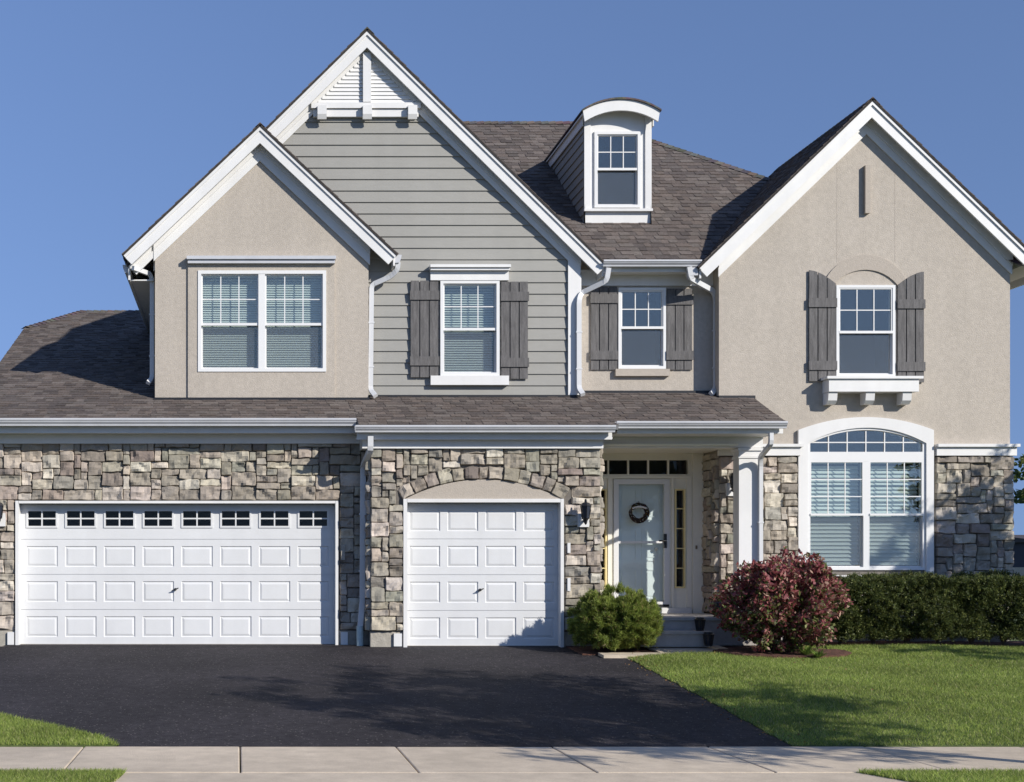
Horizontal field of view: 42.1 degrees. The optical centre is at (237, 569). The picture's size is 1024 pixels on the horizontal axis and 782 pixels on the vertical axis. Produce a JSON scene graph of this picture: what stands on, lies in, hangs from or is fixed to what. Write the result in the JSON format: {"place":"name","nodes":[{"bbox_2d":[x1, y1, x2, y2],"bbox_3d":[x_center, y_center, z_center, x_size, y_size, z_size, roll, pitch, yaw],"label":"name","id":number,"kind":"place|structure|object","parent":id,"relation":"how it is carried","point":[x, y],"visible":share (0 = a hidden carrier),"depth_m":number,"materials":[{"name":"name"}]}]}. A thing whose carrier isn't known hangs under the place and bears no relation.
{"place":"outdoors","nodes":[
{"label":"outdoors","id":0,"kind":"place"},
{"bbox_2d":[0,711,118,748],"bbox_3d":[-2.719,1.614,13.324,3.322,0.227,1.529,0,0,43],"label":"grass","id":1,"kind":"structure","parent":0,"point":[75,737],"depth_m":13.00,"materials":[{"name":"green plant"}]},
{"bbox_2d":[0,766,125,781],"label":"grass","id":2,"kind":"structure","parent":0,"point":[62,775],"depth_m":10.65,"materials":[{"name":"green plant"}]},
{"bbox_2d":[0,646,790,751],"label":"driveway","id":3,"kind":"structure","parent":0,"point":[337,696],"depth_m":15.30,"materials":[{"name":"black asphalt"}]},
{"bbox_2d":[4,644,368,645],"bbox_3d":[0.800,1.194,20.330,9.000,0.001,0.540,0,0,0],"label":"driveway threshold","id":4,"kind":"object","parent":3,"relation":"on","point":[180,645],"visible":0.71,"depth_m":20.24,"materials":[{"name":"concrete"}]},
{"bbox_2d":[114,773,907,781],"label":"driveway apron","id":5,"kind":"object","parent":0,"point":[493,777],"visible":0.98,"depth_m":10.71,"materials":[{"name":"concrete"}]},
{"bbox_2d":[0,747,1023,772],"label":"sidewalk","id":6,"kind":"structure","parent":0,"point":[500,760],"depth_m":11.71,"materials":[{"name":"concrete"}]},
{"bbox_2d":[0,0,1023,534],"label":"sky","id":7,"kind":"structure","parent":0,"point":[111,111],"materials":[{"name":"blue"}]},
{"bbox_2d":[239,602,1023,772],"bbox_3d":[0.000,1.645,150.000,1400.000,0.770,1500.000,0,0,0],"label":"ground","id":8,"kind":"structure","parent":0,"point":[722,646],"depth_m":21.08,"materials":[{"name":"green plant"}]},
{"bbox_2d":[0,27,1023,646],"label":"house","id":9,"kind":"structure","parent":8,"relation":"on","point":[394,351],"depth_m":21.11,"materials":[{"name":"paint"}]},
{"bbox_2d":[15,501,337,644],"bbox_3d":[-0.974,0.057,20.500,5.139,2.316,0.260,0,0,0],"label":"garage door","id":10,"kind":"structure","parent":9,"relation":"in","point":[100,583],"depth_m":20.57,"materials":[{"name":"paint"}]},
{"bbox_2d":[187,256,335,371],"bbox_3d":[0.383,-4.202,21.085,2.444,1.885,0.290,0,0,0],"label":"window","id":11,"kind":"structure","parent":9,"relation":"in","point":[261,364],"depth_m":21.20,"materials":[{"name":"white plastic"}]},
{"bbox_2d":[429,264,510,385],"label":"window","id":12,"kind":"structure","parent":9,"relation":"in","point":[469,293],"depth_m":21.33,"materials":[{"name":"white plastic"}]},
{"bbox_2d":[403,499,563,646],"bbox_3d":[3.828,0.053,20.060,2.500,2.324,0.240,0,0,0],"label":"garage door","id":13,"kind":"structure","parent":9,"relation":"in","point":[477,572],"depth_m":20.12,"materials":[{"name":"paint"}]},
{"bbox_2d":[594,131,640,207],"bbox_3d":[6.638,-7.046,22.663,0.906,1.451,0.555,0,0,0],"label":"window","id":14,"kind":"structure","parent":9,"relation":"in","point":[614,152],"depth_m":22.92,"materials":[{"name":"white plastic"}]},
{"bbox_2d":[613,479,668,606],"bbox_3d":[6.864,-0.457,21.819,0.954,2.185,0.242,0,0,0],"label":"front door","id":15,"kind":"structure","parent":9,"relation":"in","point":[640,550],"depth_m":21.88,"materials":[{"name":"paint"}]},
{"bbox_2d":[629,501,649,522],"bbox_3d":[6.810,-0.972,21.737,0.363,0.399,0.080,0,0,0],"label":"wreath","id":16,"kind":"object","parent":15,"relation":"hanging from","point":[633,518],"visible":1,"depth_m":21.73,"materials":[{"name":"black plant"}]},
{"bbox_2d":[615,288,669,375],"bbox_3d":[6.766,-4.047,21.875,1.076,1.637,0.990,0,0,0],"label":"window","id":17,"kind":"structure","parent":9,"relation":"in","point":[641,311],"depth_m":22.35,"materials":[{"name":"white plastic"}]},
{"bbox_2d":[603,459,688,475],"bbox_3d":[6.889,-1.800,22.000,1.784,0.581,0.440,0,0,0],"label":"transom window","id":18,"kind":"structure","parent":9,"relation":"in","point":[613,467],"depth_m":22.20,"materials":[{"name":"black glass"}]},
{"bbox_2d":[694,617,705,630],"bbox_3d":[7.096,0.829,19.660,0.178,0.210,0.178,0,0,0],"label":"path lantern","id":19,"kind":"object","parent":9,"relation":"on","point":[699,623],"visible":1,"depth_m":19.61,"materials":[{"name":"black metal"}]},
{"bbox_2d":[709,590,727,615],"bbox_3d":[7.681,0.519,20.305,0.386,0.428,0.364,0,0,38],"label":"plant","id":20,"kind":"object","parent":9,"relation":"on","point":[714,601],"visible":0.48,"depth_m":20.26,"materials":[{"name":"plant"}]},
{"bbox_2d":[797,417,933,576],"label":"arched window","id":21,"kind":"structure","parent":9,"relation":"in","point":[857,494],"depth_m":21.26,"materials":[{"name":"white paint"}]},
{"bbox_2d":[827,255,906,375],"bbox_3d":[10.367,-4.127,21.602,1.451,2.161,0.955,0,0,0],"label":"window","id":22,"kind":"structure","parent":9,"relation":"in","point":[862,331],"depth_m":21.83,"materials":[{"name":"white plastic"}]},
{"bbox_2d":[566,645,652,654],"bbox_3d":[5.695,1.257,19.515,1.150,0.165,0.970,0,0,0],"label":"mulch bed","id":23,"kind":"object","parent":8,"relation":"on","point":[589,650],"visible":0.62,"depth_m":19.43,"materials":[{"name":"brown soil"}]},
{"bbox_2d":[565,580,665,650],"bbox_3d":[5.695,0.684,19.318,1.506,1.094,1.210,0,0,0],"label":"mugo pine","id":24,"kind":"object","parent":23,"relation":"on","point":[628,620],"visible":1,"depth_m":19.03,"materials":[{"name":"green plant"}]},
{"bbox_2d":[598,652,712,659],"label":"walkway","id":25,"kind":"structure","parent":8,"relation":"on","point":[615,654],"depth_m":18.84,"materials":[{"name":"concrete"}]},
{"bbox_2d":[646,645,727,651],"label":"walkway","id":26,"kind":"structure","parent":8,"relation":"on","point":[683,649],"depth_m":19.46,"materials":[{"name":"concrete"}]},
{"bbox_2d":[702,632,714,645],"bbox_3d":[7.124,1.042,19.380,0.178,0.210,0.178,0,0,0],"label":"path lantern","id":27,"kind":"object","parent":26,"relation":"on","point":[708,637],"visible":1,"depth_m":19.33,"materials":[{"name":"black metal"}]},
{"bbox_2d":[725,641,1023,648],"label":"mulch bed","id":28,"kind":"object","parent":8,"relation":"on","point":[983,643],"visible":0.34,"depth_m":20.53,"materials":[{"name":"brown soil"}]},
{"bbox_2d":[824,569,1023,645],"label":"hedge","id":29,"kind":"object","parent":28,"relation":"on","point":[926,594],"visible":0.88,"depth_m":19.53,"materials":[{"name":"green plant"}]},
{"bbox_2d":[1011,454,1023,503],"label":"background tree","id":30,"kind":"object","parent":8,"relation":"on","point":[1019,494],"visible":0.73,"depth_m":61.70,"materials":[{"name":"green plant"}]},
{"bbox_2d":[627,643,1023,746],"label":"lawn","id":31,"kind":"structure","parent":0,"point":[899,745],"depth_m":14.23,"materials":[{"name":"green plant"}]},
{"bbox_2d":[713,648,851,658],"bbox_3d":[7.980,1.251,18.780,1.995,0.176,0.980,0,0,0],"label":"mulch bed","id":32,"kind":"object","parent":31,"relation":"on","point":[748,652],"visible":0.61,"depth_m":18.62,"materials":[{"name":"brown soil"}]},
{"bbox_2d":[705,546,853,652],"bbox_3d":[7.986,0.469,18.841,2.087,1.656,1.781,0,0,0],"label":"burning bush","id":33,"kind":"object","parent":32,"relation":"on","point":[767,601],"visible":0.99,"depth_m":18.44,"materials":[{"name":"red plant"}]},
{"bbox_2d":[793,644,816,654],"bbox_3d":[8.216,1.143,18.499,0.394,0.178,0.390,0,0,0],"label":"ground plant","id":34,"kind":"object","parent":32,"relation":"on","point":[806,650],"visible":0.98,"depth_m":18.46,"materials":[{"name":"green plant"}]},
{"bbox_2d":[809,648,825,656],"bbox_3d":[8.279,1.181,18.255,0.310,0.138,0.323,0,0,-21],"label":"ground plant","id":35,"kind":"object","parent":32,"relation":"in","point":[818,654],"visible":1,"depth_m":18.20,"materials":[{"name":"green plant"}]},
{"bbox_2d":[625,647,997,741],"bbox_3d":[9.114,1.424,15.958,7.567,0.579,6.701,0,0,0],"label":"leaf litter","id":36,"kind":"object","parent":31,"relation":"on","point":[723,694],"visible":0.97,"depth_m":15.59,"materials":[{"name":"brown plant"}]},
{"bbox_2d":[856,766,1023,781],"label":"grass","id":37,"kind":"structure","parent":0,"point":[971,775],"depth_m":10.68,"materials":[{"name":"green plant"}]},
{"bbox_2d":[1010,535,1023,575],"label":"neighbour house","id":38,"kind":"structure","parent":0,"point":[1018,550],"depth_m":80.75,"materials":[{"name":"concrete"}]}
]}

